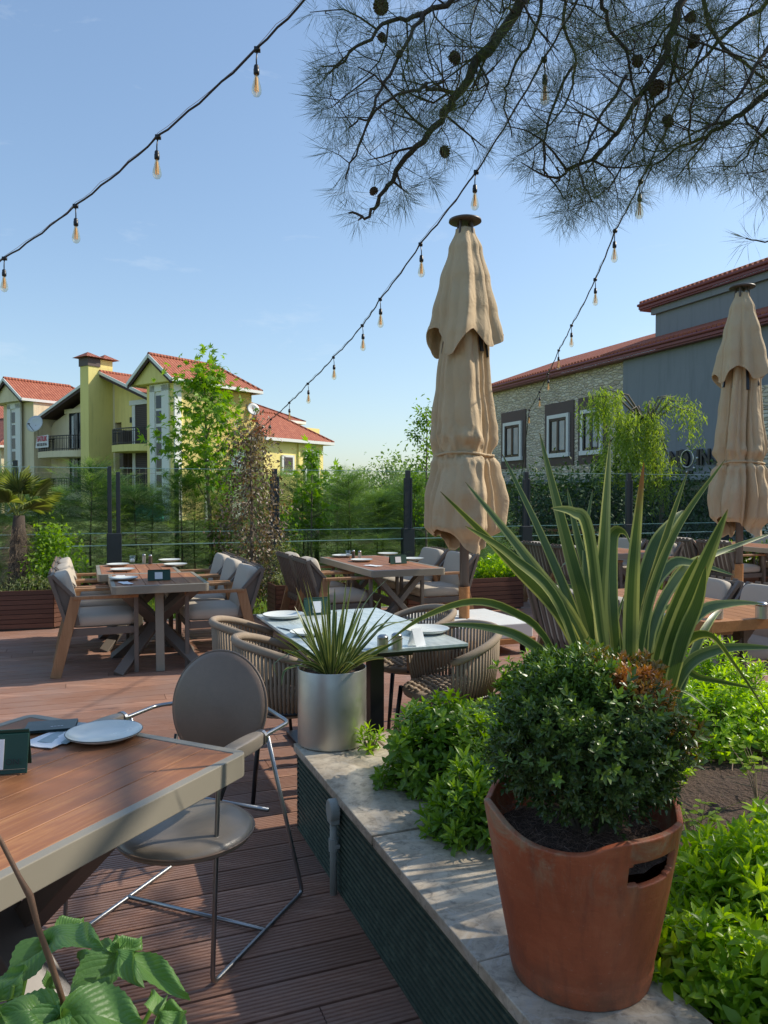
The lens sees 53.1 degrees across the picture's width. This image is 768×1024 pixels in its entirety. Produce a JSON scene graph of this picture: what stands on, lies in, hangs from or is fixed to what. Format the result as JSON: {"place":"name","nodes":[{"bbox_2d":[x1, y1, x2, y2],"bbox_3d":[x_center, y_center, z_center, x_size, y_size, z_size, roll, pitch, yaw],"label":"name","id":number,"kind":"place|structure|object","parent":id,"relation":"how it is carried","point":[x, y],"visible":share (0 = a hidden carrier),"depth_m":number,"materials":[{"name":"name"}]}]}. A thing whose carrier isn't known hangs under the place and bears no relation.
{"place":"outdoors","nodes":[
{"label":"outdoors","id":0,"kind":"place"},
{"bbox_2d":[0,835,189,1023],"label":"hydrangea plant","id":1,"kind":"object","parent":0,"point":[95,996],"visible":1,"depth_m":1.02,"materials":[{"name":"green plant"}]},
{"bbox_2d":[0,507,696,617],"bbox_3d":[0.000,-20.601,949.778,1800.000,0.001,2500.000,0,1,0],"label":"ground","id":2,"kind":"structure","parent":0,"point":[491,549],"depth_m":24.75,"materials":[{"name":"plant"}]},
{"bbox_2d":[0,509,91,590],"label":"laurel shrub","id":3,"kind":"object","parent":2,"relation":"on","point":[50,544],"visible":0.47,"depth_m":9.09,"materials":[{"name":"green plant"}]},
{"bbox_2d":[0,488,98,579],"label":"cypress tree","id":4,"kind":"object","parent":2,"relation":"on","point":[34,518],"visible":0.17,"depth_m":10.94,"materials":[{"name":"green plant"}]},
{"bbox_2d":[26,482,105,579],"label":"cypress tree","id":5,"kind":"object","parent":2,"relation":"on","point":[62,503],"visible":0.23,"depth_m":12.16,"materials":[{"name":"green plant"}]},
{"bbox_2d":[0,453,169,578],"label":"cypress tree","id":6,"kind":"object","parent":2,"relation":"on","point":[88,484],"visible":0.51,"depth_m":11.14,"materials":[{"name":"green plant"}]},
{"bbox_2d":[55,468,175,576],"bbox_3d":[-4.338,0.296,12.314,2.243,2.079,2.536,1,2,31],"label":"cypress tree","id":7,"kind":"object","parent":2,"relation":"on","point":[135,477],"visible":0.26,"depth_m":12.22,"materials":[{"name":"green plant"}]},
{"bbox_2d":[81,479,205,597],"bbox_3d":[-3.778,0.416,11.737,2.155,1.886,2.017,0,1,5],"label":"cypress tree","id":8,"kind":"object","parent":2,"relation":"on","point":[133,500],"visible":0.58,"depth_m":11.63,"materials":[{"name":"green plant"}]},
{"bbox_2d":[93,483,199,572],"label":"cypress tree","id":9,"kind":"object","parent":2,"relation":"on","point":[156,504],"visible":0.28,"depth_m":12.33,"materials":[{"name":"green plant"}]},
{"bbox_2d":[0,352,334,520],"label":"yellow house","id":10,"kind":"structure","parent":2,"relation":"on","point":[103,410],"depth_m":50.05,"materials":[{"name":"paint"}]},
{"bbox_2d":[64,408,80,447],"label":"window","id":11,"kind":"structure","parent":10,"relation":"in","point":[73,415],"depth_m":53.24,"materials":[{"name":"white glass"}]},
{"bbox_2d":[129,399,146,443],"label":"window","id":12,"kind":"structure","parent":10,"relation":"in","point":[139,407],"depth_m":48.99,"materials":[{"name":"glass"}]},
{"bbox_2d":[132,453,147,490],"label":"window","id":13,"kind":"structure","parent":10,"relation":"in","point":[139,460],"depth_m":49.11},
{"bbox_2d":[155,391,161,503],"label":"window","id":14,"kind":"structure","parent":10,"relation":"in","point":[157,394],"depth_m":45.72,"materials":[{"name":"white glass"}]},
{"bbox_2d":[104,467,236,579],"bbox_3d":[-3.151,0.305,11.843,2.248,2.083,2.542,0,1,-11],"label":"cypress tree","id":15,"kind":"object","parent":2,"relation":"on","point":[183,482],"visible":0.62,"depth_m":11.77,"materials":[{"name":"green plant"}]},
{"bbox_2d":[137,342,259,566],"bbox_3d":[-2.780,-0.637,11.930,1.677,3.938,1.568,1,1,27],"label":"maple tree","id":16,"kind":"object","parent":2,"relation":"on","point":[203,450],"visible":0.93,"depth_m":11.77,"materials":[{"name":"green plant"}]},
{"bbox_2d":[144,472,256,580],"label":"cypress tree","id":17,"kind":"object","parent":2,"relation":"on","point":[191,525],"visible":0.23,"depth_m":12.57,"materials":[{"name":"green plant"}]},
{"bbox_2d":[178,490,264,578],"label":"cypress tree","id":18,"kind":"object","parent":2,"relation":"on","point":[218,507],"visible":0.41,"depth_m":11.93,"materials":[{"name":"green plant"}]},
{"bbox_2d":[2,460,441,578],"bbox_3d":[-4.734,0.212,12.767,12.570,2.100,0.083,-1,1,-21],"label":"wire fence","id":19,"kind":"object","parent":2,"relation":"on","point":[15,462],"visible":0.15,"depth_m":13.18,"materials":[{"name":"metal"}]},
{"bbox_2d":[201,398,305,612],"bbox_3d":[-1.652,0.065,9.757,1.393,2.981,1.424,0,1,0],"label":"purple plum tree","id":20,"kind":"object","parent":2,"relation":"on","point":[252,534],"visible":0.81,"depth_m":9.68,"materials":[{"name":"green plant"}]},
{"bbox_2d":[244,463,369,577],"bbox_3d":[-1.393,0.257,12.696,2.616,2.144,2.314,0,1,-18],"label":"cypress tree","id":21,"kind":"object","parent":2,"relation":"on","point":[295,485],"visible":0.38,"depth_m":12.61,"materials":[{"name":"green plant"}]},
{"bbox_2d":[289,434,341,557],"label":"maple sapling","id":22,"kind":"object","parent":2,"relation":"on","point":[313,458],"visible":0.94,"depth_m":12.07,"materials":[{"name":"green plant"}]},
{"bbox_2d":[301,478,389,581],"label":"cypress tree","id":23,"kind":"object","parent":2,"relation":"on","point":[358,534],"visible":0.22,"depth_m":13.57,"materials":[{"name":"green plant"}]},
{"bbox_2d":[294,465,416,588],"bbox_3d":[-0.577,0.249,12.607,2.385,2.169,2.502,0,1,-4],"label":"cypress tree","id":24,"kind":"object","parent":2,"relation":"on","point":[352,476],"visible":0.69,"depth_m":12.54,"materials":[{"name":"green plant"}]},
{"bbox_2d":[329,488,417,580],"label":"cypress tree","id":25,"kind":"object","parent":2,"relation":"on","point":[378,502],"visible":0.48,"depth_m":13.19,"materials":[{"name":"green plant"}]},
{"bbox_2d":[346,443,420,521],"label":"tree","id":26,"kind":"object","parent":2,"relation":"on","point":[391,468],"visible":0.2,"depth_m":41.66,"materials":[{"name":"green plant"}]},
{"bbox_2d":[0,466,767,581],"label":"glass fence","id":27,"kind":"object","parent":2,"relation":"on","point":[114,545],"visible":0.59,"depth_m":11.89,"materials":[{"name":"glass"}]},
{"bbox_2d":[353,485,422,575],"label":"cypress tree","id":28,"kind":"object","parent":2,"relation":"on","point":[394,493],"visible":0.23,"depth_m":13.74,"materials":[{"name":"green plant"}]},
{"bbox_2d":[400,394,432,546],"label":"maple sapling","id":29,"kind":"object","parent":2,"relation":"on","point":[418,423],"visible":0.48,"depth_m":12.35,"materials":[{"name":"green plant"}]},
{"bbox_2d":[363,465,482,560],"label":"cypress tree","id":30,"kind":"object","parent":2,"relation":"on","point":[414,497],"visible":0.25,"depth_m":13.30,"materials":[{"name":"green plant"}]},
{"bbox_2d":[487,455,566,554],"bbox_3d":[3.196,0.159,18.122,2.565,2.940,2.748,1,1,22],"label":"garden shrub","id":31,"kind":"object","parent":2,"relation":"on","point":[520,476],"visible":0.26,"depth_m":17.84,"materials":[{"name":"green plant"}]},
{"bbox_2d":[289,0,767,265],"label":"pine tree","id":32,"kind":"object","parent":2,"relation":"on","point":[653,87],"visible":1,"depth_m":3.25,"materials":[{"name":"green plant"}]},
{"bbox_2d":[0,0,304,291],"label":"string lights","id":33,"kind":"object","parent":32,"relation":"hanging from","point":[256,50],"visible":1,"depth_m":4.05,"materials":[{"name":"black plastic"}]},
{"bbox_2d":[252,0,577,441],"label":"string lights","id":34,"kind":"object","parent":32,"relation":"hanging from","point":[474,191],"visible":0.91,"depth_m":5.15,"materials":[{"name":"black plastic"}]},
{"bbox_2d":[521,45,703,474],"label":"string lights","id":35,"kind":"object","parent":32,"relation":"hanging from","point":[614,245],"visible":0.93,"depth_m":6.45,"materials":[{"name":"black plastic"}]},
{"bbox_2d":[507,447,612,555],"bbox_3d":[3.912,0.089,17.597,2.945,3.169,2.921,0,1,0],"label":"garden shrub","id":36,"kind":"object","parent":2,"relation":"on","point":[563,478],"visible":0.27,"depth_m":17.39,"materials":[{"name":"green plant"}]},
{"bbox_2d":[530,451,624,544],"bbox_3d":[4.201,0.222,16.417,2.546,3.063,2.459,0,1,-14],"label":"garden shrub","id":37,"kind":"object","parent":2,"relation":"on","point":[586,495],"visible":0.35,"depth_m":16.32,"materials":[{"name":"green plant"}]},
{"bbox_2d":[545,458,687,541],"bbox_3d":[5.118,0.211,17.013,2.767,3.099,2.626,1,2,34],"label":"garden shrub","id":38,"kind":"object","parent":2,"relation":"on","point":[621,501],"visible":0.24,"depth_m":16.74,"materials":[{"name":"green plant"}]},
{"bbox_2d":[491,257,767,540],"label":"stone building","id":39,"kind":"structure","parent":2,"relation":"on","point":[683,342],"depth_m":29.83,"materials":[{"name":"stone"}]},
{"bbox_2d":[502,420,522,460],"bbox_3d":[6.380,-3.512,38.204,0.140,1.920,1.818,-1,1,-21],"label":"window","id":40,"kind":"structure","parent":39,"relation":"in","point":[512,431],"depth_m":38.12,"materials":[{"name":"white glass"}]},
{"bbox_2d":[546,413,569,457],"bbox_3d":[7.819,-3.426,34.532,0.140,1.920,1.763,-1,1,-21],"label":"window","id":41,"kind":"structure","parent":39,"relation":"in","point":[558,425],"depth_m":34.44,"materials":[{"name":"white glass"}]},
{"bbox_2d":[579,408,602,454],"bbox_3d":[8.707,-3.374,32.269,0.140,1.920,1.553,-1,1,-21],"label":"window","id":42,"kind":"structure","parent":39,"relation":"in","point":[584,441],"depth_m":32.41,"materials":[{"name":"white glass"}]},
{"bbox_2d":[641,444,716,473],"bbox_3d":[10.412,-1.884,27.589,0.145,1.050,4.179,-1,1,-21],"label":"wall sign","id":43,"kind":"object","parent":39,"relation":"attached to","point":[700,456],"visible":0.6,"depth_m":26.93,"materials":[{"name":"black metal"}]},
{"bbox_2d":[574,386,708,526],"bbox_3d":[5.723,-0.807,17.132,3.004,4.041,1.829,0,1,0],"label":"weeping willow","id":44,"kind":"object","parent":2,"relation":"on","point":[649,446],"visible":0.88,"depth_m":17.03,"materials":[{"name":"green plant"}]},
{"bbox_2d":[611,465,709,542],"bbox_3d":[6.171,0.325,18.299,2.788,3.242,2.687,0,1,0],"label":"garden shrub","id":45,"kind":"object","parent":2,"relation":"on","point":[650,528],"visible":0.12,"depth_m":17.95,"materials":[{"name":"green plant"}]},
{"bbox_2d":[641,456,744,540],"bbox_3d":[7.507,0.137,19.148,2.736,3.070,2.399,0,1,0],"label":"garden shrub","id":46,"kind":"object","parent":2,"relation":"on","point":[685,493],"visible":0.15,"depth_m":18.89,"materials":[{"name":"green plant"}]},
{"bbox_2d":[654,459,767,552],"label":"garden shrub","id":47,"kind":"object","parent":2,"relation":"on","point":[699,514],"visible":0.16,"depth_m":16.62,"materials":[{"name":"green plant"}]},
{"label":"deck subframe","id":48,"kind":"structure","parent":2,"relation":"on","visible":0},
{"bbox_2d":[0,600,767,1023],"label":"deck","id":49,"kind":"structure","parent":48,"relation":"on","point":[312,956],"depth_m":2.86,"materials":[{"name":"wood"}]},
{"bbox_2d":[0,580,105,630],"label":"wooden planter","id":50,"kind":"object","parent":49,"relation":"on","point":[34,609],"visible":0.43,"depth_m":8.46,"materials":[{"name":"wood"}]},
{"bbox_2d":[0,465,63,589],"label":"palm","id":51,"kind":"object","parent":50,"relation":"in","point":[13,489],"visible":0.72,"depth_m":8.88,"materials":[{"name":"plant"}]},
{"bbox_2d":[0,568,84,590],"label":"santolina plants","id":52,"kind":"object","parent":50,"relation":"in","point":[39,586],"visible":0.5,"depth_m":8.73,"materials":[{"name":"green plant"}]},
{"bbox_2d":[51,561,129,658],"bbox_3d":[-2.760,0.907,7.276,0.703,0.865,0.625,-1,1,-21],"label":"armchair","id":53,"kind":"object","parent":49,"relation":"on","point":[58,566],"visible":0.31,"depth_m":7.12,"materials":[{"name":"fabric"}]},
{"bbox_2d":[47,568,138,678],"bbox_3d":[-2.500,0.923,6.615,0.703,0.865,0.625,-1,1,-21],"label":"armchair","id":54,"kind":"object","parent":49,"relation":"on","point":[67,593],"visible":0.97,"depth_m":6.36,"materials":[{"name":"fabric"}]},
{"bbox_2d":[0,715,243,997],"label":"dining table","id":55,"kind":"object","parent":49,"relation":"on","point":[74,816],"visible":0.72,"depth_m":1.97,"materials":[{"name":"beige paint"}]},
{"bbox_2d":[0,728,31,774],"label":"menu stand","id":56,"kind":"object","parent":55,"relation":"on","point":[15,751],"visible":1,"depth_m":2.07,"materials":[{"name":"green plastic"}]},
{"bbox_2d":[24,718,77,732],"bbox_3d":[-1.063,0.683,2.453,0.152,0.008,0.107,0,1,-16],"label":"booklet","id":57,"kind":"object","parent":55,"relation":"on","point":[50,726],"visible":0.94,"depth_m":2.44,"materials":[{"name":"paper"}]},
{"bbox_2d":[64,719,142,744],"bbox_3d":[-0.862,0.683,2.366,0.228,0.022,0.228,-1,2,-27],"label":"plate","id":58,"kind":"object","parent":55,"relation":"on","point":[101,732],"visible":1,"depth_m":2.39,"materials":[{"name":"ceramic"}]},
{"bbox_2d":[96,563,180,651],"bbox_3d":[-2.498,0.961,7.767,0.760,0.784,1.040,-1,1,-21],"label":"wooden table","id":59,"kind":"object","parent":49,"relation":"on","point":[103,572],"visible":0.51,"depth_m":7.53,"materials":[{"name":"beige paint"}]},
{"bbox_2d":[108,572,208,675],"bbox_3d":[-2.022,0.983,6.826,0.780,0.785,1.040,-1,1,-21],"label":"wooden table","id":60,"kind":"object","parent":49,"relation":"on","point":[178,585],"visible":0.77,"depth_m":6.60,"materials":[{"name":"beige paint"}]},
{"bbox_2d":[63,649,302,982],"bbox_3d":[-0.690,0.967,2.627,0.674,0.935,0.722,1,1,22],"label":"wire chair","id":61,"kind":"object","parent":49,"relation":"on","point":[220,698],"visible":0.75,"depth_m":2.67,"materials":[{"name":"metal"}]},
{"bbox_2d":[164,551,235,621],"bbox_3d":[-1.999,0.883,8.305,0.703,0.865,0.625,-1,1,-21],"label":"armchair","id":62,"kind":"object","parent":49,"relation":"on","point":[216,566],"visible":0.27,"depth_m":8.33,"materials":[{"name":"fabric"}]},
{"bbox_2d":[169,556,248,651],"bbox_3d":[-1.758,0.897,7.690,0.703,0.865,0.625,-1,1,-21],"label":"armchair","id":63,"kind":"object","parent":49,"relation":"on","point":[227,573],"visible":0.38,"depth_m":7.58,"materials":[{"name":"fabric"}]},
{"bbox_2d":[177,561,264,667],"bbox_3d":[-1.499,0.913,7.029,0.703,0.865,0.625,-1,1,-21],"label":"armchair","id":64,"kind":"object","parent":49,"relation":"on","point":[242,587],"visible":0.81,"depth_m":6.83,"materials":[{"name":"fabric"}]},
{"bbox_2d":[209,615,294,729],"bbox_3d":[-0.753,1.005,4.521,0.541,0.782,0.622,0,1,-18],"label":"rope chair","id":65,"kind":"object","parent":49,"relation":"on","point":[223,630],"visible":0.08,"depth_m":4.41,"materials":[{"name":"fabric"}]},
{"bbox_2d":[230,632,303,804],"bbox_3d":[-0.515,1.018,3.969,0.540,0.782,0.622,-1,1,-21],"label":"rope chair","id":66,"kind":"object","parent":49,"relation":"on","point":[283,700],"visible":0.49,"depth_m":3.71,"materials":[{"name":"fabric"}]},
{"bbox_2d":[267,580,346,611],"bbox_3d":[-0.890,1.071,9.475,1.022,0.417,0.462,-1,1,-21],"label":"wooden planter","id":67,"kind":"object","parent":49,"relation":"on","point":[275,593],"visible":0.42,"depth_m":9.15,"materials":[{"name":"wood"}]},
{"bbox_2d":[276,551,350,610],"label":"armchair","id":68,"kind":"object","parent":49,"relation":"on","point":[288,573],"visible":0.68,"depth_m":8.53,"materials":[{"name":"fabric"}]},
{"bbox_2d":[291,555,372,611],"bbox_3d":[-0.548,0.890,7.993,0.703,0.865,0.625,-1,1,-21],"label":"armchair","id":69,"kind":"object","parent":49,"relation":"on","point":[309,572],"visible":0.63,"depth_m":7.80,"materials":[{"name":"fabric"}]},
{"bbox_2d":[256,608,467,742],"bbox_3d":[-0.186,1.023,4.335,0.800,0.748,1.300,-1,1,-21],"label":"marble table","id":70,"kind":"object","parent":49,"relation":"on","point":[375,686],"visible":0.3,"depth_m":3.96,"materials":[{"name":"stone"}]},
{"bbox_2d":[320,555,444,613],"bbox_3d":[-0.072,0.936,8.481,0.800,0.767,1.800,-1,1,-21],"label":"wooden table","id":71,"kind":"object","parent":49,"relation":"on","point":[417,571],"visible":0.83,"depth_m":7.96,"materials":[{"name":"beige paint"}]},
{"bbox_2d":[377,546,450,612],"bbox_3d":[0.354,0.862,9.206,0.703,0.865,0.625,-1,1,-21],"label":"armchair","id":72,"kind":"object","parent":49,"relation":"on","point":[433,556],"visible":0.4,"depth_m":9.07,"materials":[{"name":"fabric"}]},
{"bbox_2d":[384,604,456,728],"bbox_3d":[0.188,0.997,4.888,0.541,0.782,0.622,0,1,-19],"label":"rope chair","id":73,"kind":"object","parent":49,"relation":"on","point":[394,665],"visible":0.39,"depth_m":4.76,"materials":[{"name":"fabric"}]},
{"bbox_2d":[399,550,479,610],"bbox_3d":[0.610,0.877,8.554,0.703,0.865,0.625,-1,1,-21],"label":"armchair","id":74,"kind":"object","parent":49,"relation":"on","point":[443,589],"visible":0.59,"depth_m":8.37,"materials":[{"name":"fabric"}]},
{"bbox_2d":[393,620,501,729],"bbox_3d":[0.370,1.012,4.231,0.541,0.782,0.622,-1,1,-24],"label":"rope chair","id":75,"kind":"object","parent":49,"relation":"on","point":[476,680],"visible":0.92,"depth_m":4.13,"materials":[{"name":"fabric"}]},
{"bbox_2d":[403,573,523,612],"bbox_3d":[0.969,1.058,10.021,1.662,0.417,0.522,-1,1,-21],"label":"wooden planter","id":76,"kind":"object","parent":49,"relation":"on","point":[509,591],"visible":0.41,"depth_m":9.94,"materials":[{"name":"wood"}]},
{"bbox_2d":[409,552,514,578],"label":"pittosporum hedge","id":77,"kind":"object","parent":76,"relation":"in","point":[495,563],"visible":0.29,"depth_m":10.06,"materials":[{"name":"green plant"}]},
{"bbox_2d":[404,214,535,652],"bbox_3d":[0.781,-0.749,7.444,1.020,4.150,0.960,-1,1,-21],"label":"closed umbrella","id":78,"kind":"object","parent":49,"relation":"on","point":[464,333],"visible":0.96,"depth_m":7.25,"materials":[{"name":"fabric"}]},
{"bbox_2d":[294,687,767,1023],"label":"raised bed","id":79,"kind":"object","parent":49,"relation":"on","point":[445,958],"visible":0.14,"depth_m":2.33,"materials":[{"name":"grey stone"}]},
{"bbox_2d":[298,659,365,751],"bbox_3d":[-0.233,0.867,3.482,0.322,0.342,0.317,0,1,0],"label":"steel pot","id":80,"kind":"object","parent":79,"relation":"on","point":[331,711],"visible":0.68,"depth_m":3.34,"materials":[{"name":"metal"}]},
{"bbox_2d":[274,580,434,685],"bbox_3d":[-0.181,0.522,3.452,0.711,0.463,0.591,0,1,20],"label":"flax","id":81,"kind":"object","parent":80,"relation":"in","point":[331,647],"visible":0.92,"depth_m":3.43,"materials":[{"name":"green plant"}]},
{"bbox_2d":[326,798,339,895],"bbox_3d":[-0.190,1.253,2.877,0.039,0.361,0.073,-1,1,-21],"label":"cable conduit","id":82,"kind":"object","parent":79,"relation":"attached to","point":[333,812],"visible":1,"depth_m":2.87,"materials":[{"name":"grey plastic"}]},
{"bbox_2d":[354,720,385,755],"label":"shrub seedling","id":83,"kind":"object","parent":79,"relation":"on","point":[370,746],"visible":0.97,"depth_m":3.34,"materials":[{"name":"green plant"}]},
{"bbox_2d":[368,687,497,810],"bbox_3d":[0.227,0.921,2.997,0.577,0.473,0.639,0,1,0],"label":"pittosporum shrub","id":84,"kind":"object","parent":79,"relation":"in","point":[422,748],"visible":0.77,"depth_m":2.88,"materials":[{"name":"green plant"}]},
{"bbox_2d":[412,744,495,857],"bbox_3d":[0.324,0.983,2.587,0.457,0.380,0.528,0,1,0],"label":"pittosporum shrub","id":85,"kind":"object","parent":79,"relation":"in","point":[465,788],"visible":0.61,"depth_m":2.49,"materials":[{"name":"green plant"}]},
{"bbox_2d":[485,647,530,715],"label":"pittosporum shrub","id":86,"kind":"object","parent":79,"relation":"in","point":[505,679],"visible":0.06,"depth_m":3.86,"materials":[{"name":"green plant"}]},
{"bbox_2d":[388,433,767,831],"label":"variegated flax","id":87,"kind":"object","parent":79,"relation":"in","point":[669,638],"visible":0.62,"depth_m":2.39,"materials":[{"name":"green plant"}]},
{"bbox_2d":[484,776,682,1011],"bbox_3d":[0.463,0.872,1.812,0.456,0.411,0.452,0,1,0],"label":"terracotta pot","id":88,"kind":"object","parent":79,"relation":"on","point":[584,914],"visible":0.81,"depth_m":1.66,"materials":[{"name":"ceramic"}]},
{"bbox_2d":[468,636,714,840],"bbox_3d":[0.486,0.542,1.789,0.563,0.497,0.570,0,1,0],"label":"boxwood ball","id":89,"kind":"object","parent":88,"relation":"in","point":[586,721],"visible":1,"depth_m":1.68,"materials":[{"name":"green plant"}]},
{"bbox_2d":[680,799,727,845],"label":"weed plant","id":90,"kind":"object","parent":79,"relation":"in","point":[713,818],"visible":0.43,"depth_m":2.52,"materials":[{"name":"green plant"}]},
{"bbox_2d":[652,902,767,1023],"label":"lime shrub","id":91,"kind":"object","parent":79,"relation":"in","point":[692,943],"visible":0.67,"depth_m":1.74,"materials":[{"name":"green plant"}]},
{"bbox_2d":[665,814,767,930],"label":"lime shrub","id":92,"kind":"object","parent":79,"relation":"in","point":[731,865],"visible":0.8,"depth_m":2.06,"materials":[{"name":"green plant"}]},
{"bbox_2d":[680,677,767,766],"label":"hedge shrub","id":93,"kind":"object","parent":79,"relation":"in","point":[741,718],"visible":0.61,"depth_m":3.45,"materials":[{"name":"green plant"}]},
{"bbox_2d":[686,633,767,726],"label":"hedge shrub","id":94,"kind":"object","parent":79,"relation":"in","point":[722,672],"visible":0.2,"depth_m":3.93,"materials":[{"name":"green plant"}]},
{"bbox_2d":[708,902,767,1023],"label":"lime shrub","id":95,"kind":"object","parent":79,"relation":"in","point":[758,953],"visible":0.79,"depth_m":1.68,"materials":[{"name":"green plant"}]},
{"bbox_2d":[725,744,767,798],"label":"weed plant","id":96,"kind":"object","parent":79,"relation":"in","point":[755,758],"visible":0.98,"depth_m":2.90,"materials":[{"name":"green plant"}]},
{"bbox_2d":[736,797,767,824],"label":"lime shrub","id":97,"kind":"object","parent":79,"relation":"in","point":[760,812],"visible":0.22,"depth_m":2.47,"materials":[{"name":"green plant"}]},
{"bbox_2d":[521,541,554,601],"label":"armchair","id":98,"kind":"object","parent":49,"relation":"on","point":[535,550],"visible":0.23,"depth_m":10.37,"materials":[{"name":"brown wood"}]},
{"bbox_2d":[525,585,575,649],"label":"armchair","id":99,"kind":"object","parent":49,"relation":"on","point":[544,618],"visible":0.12,"depth_m":5.55,"materials":[{"name":"fabric"}]},
{"bbox_2d":[550,544,622,588],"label":"armchair","id":100,"kind":"object","parent":49,"relation":"on","point":[558,551],"visible":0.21,"depth_m":9.86,"materials":[{"name":"fabric"}]},
{"bbox_2d":[618,589,767,690],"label":"teak table","id":101,"kind":"object","parent":49,"relation":"on","point":[735,620],"visible":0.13,"depth_m":4.66,"materials":[{"name":"brown wood"}]},
{"bbox_2d":[705,575,743,599],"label":"armchair","id":102,"kind":"object","parent":49,"relation":"on","point":[721,588],"visible":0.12,"depth_m":5.83,"materials":[{"name":"grey fabric"}]},
{"bbox_2d":[689,581,767,678],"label":"armchair","id":103,"kind":"object","parent":49,"relation":"on","point":[756,591],"visible":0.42,"depth_m":5.35,"materials":[{"name":"grey fabric"}]},
{"bbox_2d":[696,539,765,583],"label":"armchair","id":104,"kind":"object","parent":49,"relation":"on","point":[725,561],"visible":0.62,"depth_m":10.77,"materials":[{"name":"fabric"}]},
{"bbox_2d":[707,283,767,585],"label":"closed umbrella","id":105,"kind":"object","parent":49,"relation":"on","point":[738,487],"visible":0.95,"depth_m":9.67,"materials":[{"name":"fabric"}]},
{"bbox_2d":[0,0,767,493],"label":"sky","id":106,"kind":"structure","parent":0,"point":[235,247],"materials":[{"name":"blue"}]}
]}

